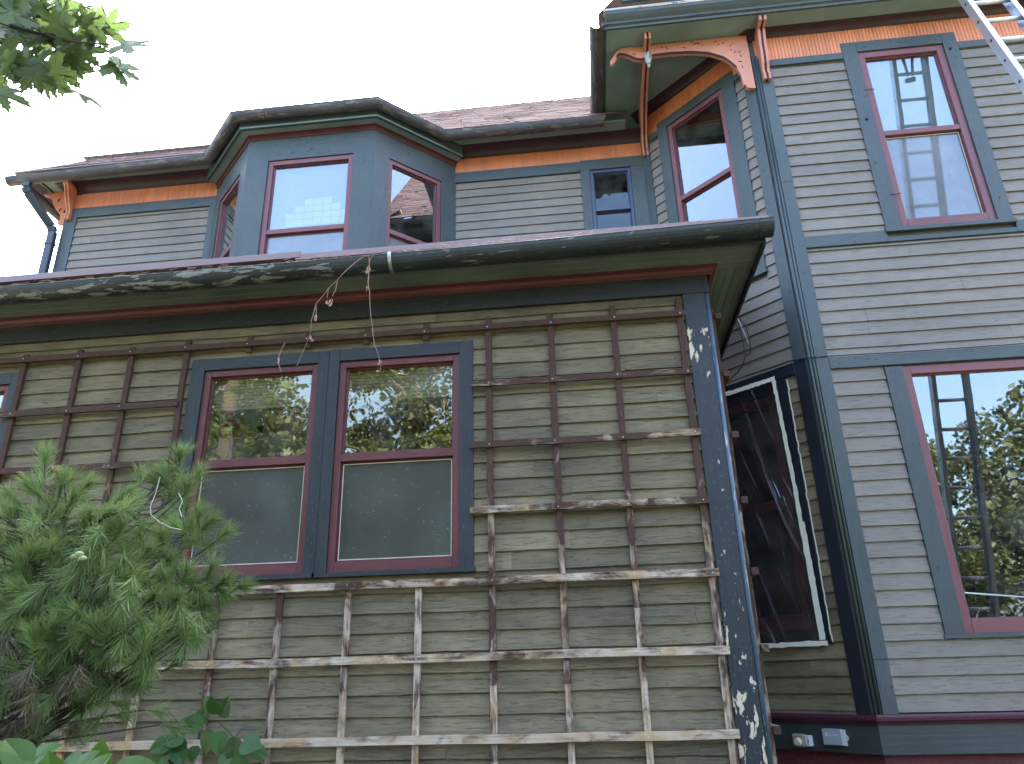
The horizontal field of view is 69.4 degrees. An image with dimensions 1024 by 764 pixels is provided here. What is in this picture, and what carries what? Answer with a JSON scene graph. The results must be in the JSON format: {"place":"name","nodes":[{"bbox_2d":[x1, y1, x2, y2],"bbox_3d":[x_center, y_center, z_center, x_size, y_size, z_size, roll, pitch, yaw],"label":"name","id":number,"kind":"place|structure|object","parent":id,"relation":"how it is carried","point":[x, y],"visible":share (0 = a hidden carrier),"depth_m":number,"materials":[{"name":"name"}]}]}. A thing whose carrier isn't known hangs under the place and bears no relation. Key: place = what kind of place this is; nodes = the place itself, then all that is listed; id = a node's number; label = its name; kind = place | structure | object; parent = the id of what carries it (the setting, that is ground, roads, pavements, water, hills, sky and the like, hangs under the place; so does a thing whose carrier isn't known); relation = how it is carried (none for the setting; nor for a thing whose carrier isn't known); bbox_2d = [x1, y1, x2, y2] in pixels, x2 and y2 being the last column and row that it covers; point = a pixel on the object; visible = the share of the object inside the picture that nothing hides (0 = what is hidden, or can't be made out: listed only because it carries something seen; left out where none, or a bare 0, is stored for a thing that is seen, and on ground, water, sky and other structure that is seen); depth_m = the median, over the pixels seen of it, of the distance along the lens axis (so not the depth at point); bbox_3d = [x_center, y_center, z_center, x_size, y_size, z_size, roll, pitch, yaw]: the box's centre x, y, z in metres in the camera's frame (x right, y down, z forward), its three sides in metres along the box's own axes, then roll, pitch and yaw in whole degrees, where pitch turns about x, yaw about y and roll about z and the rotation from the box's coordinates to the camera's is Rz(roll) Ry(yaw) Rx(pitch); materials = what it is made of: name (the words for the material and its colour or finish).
{"place":"outdoors","nodes":[
{"label":"outdoors","id":0,"kind":"place"},
{"bbox_2d":[0,0,610,276],"label":"sky","id":1,"kind":"structure","parent":0,"point":[207,60],"materials":[{"name":"white"}]},
{"bbox_2d":[0,0,1023,763],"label":"house","id":2,"kind":"structure","parent":0,"point":[810,180],"depth_m":5.12,"materials":[{"name":"grey wood"}]},
{"bbox_2d":[0,372,24,450],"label":"window","id":3,"kind":"structure","parent":2,"relation":"in","point":[8,381],"depth_m":5.12,"materials":[{"name":"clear glass"}]},
{"bbox_2d":[207,163,246,258],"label":"window","id":4,"kind":"structure","parent":2,"relation":"in","point":[226,215],"depth_m":7.69,"materials":[{"name":"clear glass"}]},
{"bbox_2d":[159,351,329,583],"bbox_3d":[-1.652,0.617,4.926,0.990,1.552,0.485,-4,-22,5],"label":"window","id":5,"kind":"structure","parent":2,"relation":"in","point":[261,426],"depth_m":4.78,"materials":[{"name":"grey glass"}]},
{"bbox_2d":[277,342,284,370],"bbox_3d":[-1.405,-0.147,4.489,0.051,0.201,0.030,-8,-23,16],"label":"dead vine","id":6,"kind":"object","parent":2,"relation":"attached to","point":[279,355],"visible":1,"depth_m":4.51,"materials":[{"name":"brown plant"}]},
{"bbox_2d":[235,151,373,256],"bbox_3d":[-1.958,-1.355,7.227,1.319,1.892,0.485,-4,-22,5],"label":"window","id":7,"kind":"structure","parent":2,"relation":"in","point":[318,204],"depth_m":7.18,"materials":[{"name":"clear glass"}]},
{"bbox_2d":[297,254,375,364],"bbox_3d":[-1.078,-0.454,4.569,0.456,0.742,0.044,-4,-22,5],"label":"dead vine","id":8,"kind":"object","parent":2,"relation":"attached to","point":[315,316],"visible":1,"depth_m":4.59,"materials":[{"name":"brown plant"}]},
{"bbox_2d":[0,298,739,763],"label":"trellis","id":9,"kind":"object","parent":2,"relation":"attached to","point":[492,656],"visible":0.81,"depth_m":4.30,"materials":[{"name":"wood"}]},
{"bbox_2d":[366,251,380,370],"bbox_3d":[-0.849,-0.450,4.539,0.129,0.837,0.043,-4,-22,5],"label":"dead vine","id":10,"kind":"object","parent":2,"relation":"hanging from","point":[368,270],"visible":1,"depth_m":4.58,"materials":[{"name":"brown plant"}]},
{"bbox_2d":[311,340,475,578],"bbox_3d":[-0.700,0.555,4.837,0.996,1.555,0.485,-4,-22,5],"label":"window","id":11,"kind":"structure","parent":2,"relation":"in","point":[396,497],"depth_m":4.65,"materials":[{"name":"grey glass"}]},
{"bbox_2d":[369,151,455,247],"bbox_3d":[-1.096,-1.307,7.407,0.996,1.892,0.485,15,-27,-36],"label":"window","id":12,"kind":"structure","parent":2,"relation":"in","point":[405,210],"depth_m":7.64,"materials":[{"name":"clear glass"}]},
{"bbox_2d":[580,165,649,229],"bbox_3d":[1.081,-1.586,7.697,0.673,1.398,0.485,-4,-22,5],"label":"window","id":13,"kind":"structure","parent":2,"relation":"in","point":[612,198],"depth_m":7.69,"materials":[{"name":"blue wood"}]},
{"bbox_2d":[656,70,767,279],"bbox_3d":[1.988,-1.719,7.047,0.485,2.240,0.948,15,-27,-36],"label":"window","id":14,"kind":"structure","parent":2,"relation":"in","point":[705,165],"depth_m":7.34,"materials":[{"name":"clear glass"}]},
{"bbox_2d":[728,320,744,380],"bbox_3d":[1.885,-0.324,6.249,0.050,0.580,0.263,6,-23,-18],"label":"cable","id":15,"kind":"object","parent":2,"relation":"attached to","point":[744,352],"visible":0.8,"depth_m":6.13,"materials":[{"name":"black rubber"}]},
{"bbox_2d":[738,318,750,355],"bbox_3d":[1.932,-0.413,6.221,0.020,0.440,0.176,5,-22,-15],"label":"cable","id":16,"kind":"object","parent":2,"relation":"attached to","point":[748,335],"visible":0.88,"depth_m":6.13,"materials":[{"name":"black rubber"}]},
{"bbox_2d":[711,309,781,763],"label":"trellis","id":17,"kind":"object","parent":2,"relation":"attached to","point":[742,502],"visible":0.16,"depth_m":4.30,"materials":[{"name":"wood"}]},
{"bbox_2d":[725,376,832,647],"bbox_3d":[1.873,0.998,5.795,0.035,2.055,0.962,16,-27,-36],"label":"window frame","id":18,"kind":"object","parent":2,"relation":"attached to","point":[817,610],"visible":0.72,"depth_m":5.41,"materials":[{"name":"white wood"}]},
{"bbox_2d":[726,378,833,643],"bbox_3d":[2.070,1.075,5.938,0.470,1.975,0.955,15,-27,-36],"label":"window","id":19,"kind":"structure","parent":2,"relation":"in","point":[785,611],"depth_m":5.98,"materials":[{"name":"black glass"}]},
{"bbox_2d":[792,733,813,747],"bbox_3d":[1.989,2.467,5.087,0.078,0.085,0.137,15,-27,-36],"label":"outlet box","id":20,"kind":"object","parent":2,"relation":"attached to","point":[802,740],"visible":1,"depth_m":5.07,"materials":[{"name":"plastic"}]},
{"bbox_2d":[822,728,848,745],"bbox_3d":[2.160,2.370,4.937,0.027,0.100,0.176,15,-27,-36],"label":"sensor box","id":21,"kind":"object","parent":2,"relation":"attached to","point":[838,737],"visible":1,"depth_m":4.93,"materials":[{"name":"grey plastic"}]},
{"bbox_2d":[744,343,1023,376],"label":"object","id":22,"kind":"object","parent":2,"relation":"attached to","point":[883,353],"visible":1,"depth_m":5.65,"materials":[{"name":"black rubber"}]},
{"bbox_2d":[840,32,1017,233],"bbox_3d":[3.546,-2.082,6.550,1.010,2.080,0.485,-4,-22,5],"label":"window","id":23,"kind":"structure","parent":2,"relation":"in","point":[931,159],"depth_m":6.35,"materials":[{"name":"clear glass"}]},
{"bbox_2d":[883,359,1023,638],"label":"window","id":24,"kind":"structure","parent":2,"relation":"in","point":[960,426],"depth_m":5.56,"materials":[{"name":"clear glass"}]},
{"label":"ground","id":25,"kind":"structure","parent":0,"visible":0},
{"bbox_2d":[0,0,154,113],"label":"maple tree","id":26,"kind":"object","parent":25,"relation":"on","point":[42,28],"visible":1,"depth_m":2.40,"materials":[{"name":"green plant"}]},
{"bbox_2d":[0,738,155,763],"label":"hydrangea","id":27,"kind":"object","parent":25,"relation":"on","point":[17,751],"visible":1,"depth_m":2.07,"materials":[{"name":"green plant"}]},
{"bbox_2d":[0,435,261,753],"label":"pine tree","id":28,"kind":"object","parent":25,"relation":"on","point":[45,654],"visible":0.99,"depth_m":2.75,"materials":[{"name":"green plant"}]},
{"bbox_2d":[150,477,182,529],"bbox_3d":[-1.385,0.492,2.988,0.148,0.222,0.022,-4,-22,5],"label":"dry tendril","id":29,"kind":"object","parent":28,"relation":"attached to","point":[179,507],"visible":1,"depth_m":2.98},
{"bbox_2d":[148,695,268,763],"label":"climbing vine","id":30,"kind":"object","parent":25,"relation":"on","point":[180,752],"visible":0.98,"depth_m":3.92,"materials":[{"name":"green plant"}]},
{"bbox_2d":[958,0,1023,94],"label":"ladder","id":31,"kind":"object","parent":25,"relation":"on","point":[995,41],"visible":1,"depth_m":5.69,"materials":[{"name":"metal"}]}
]}

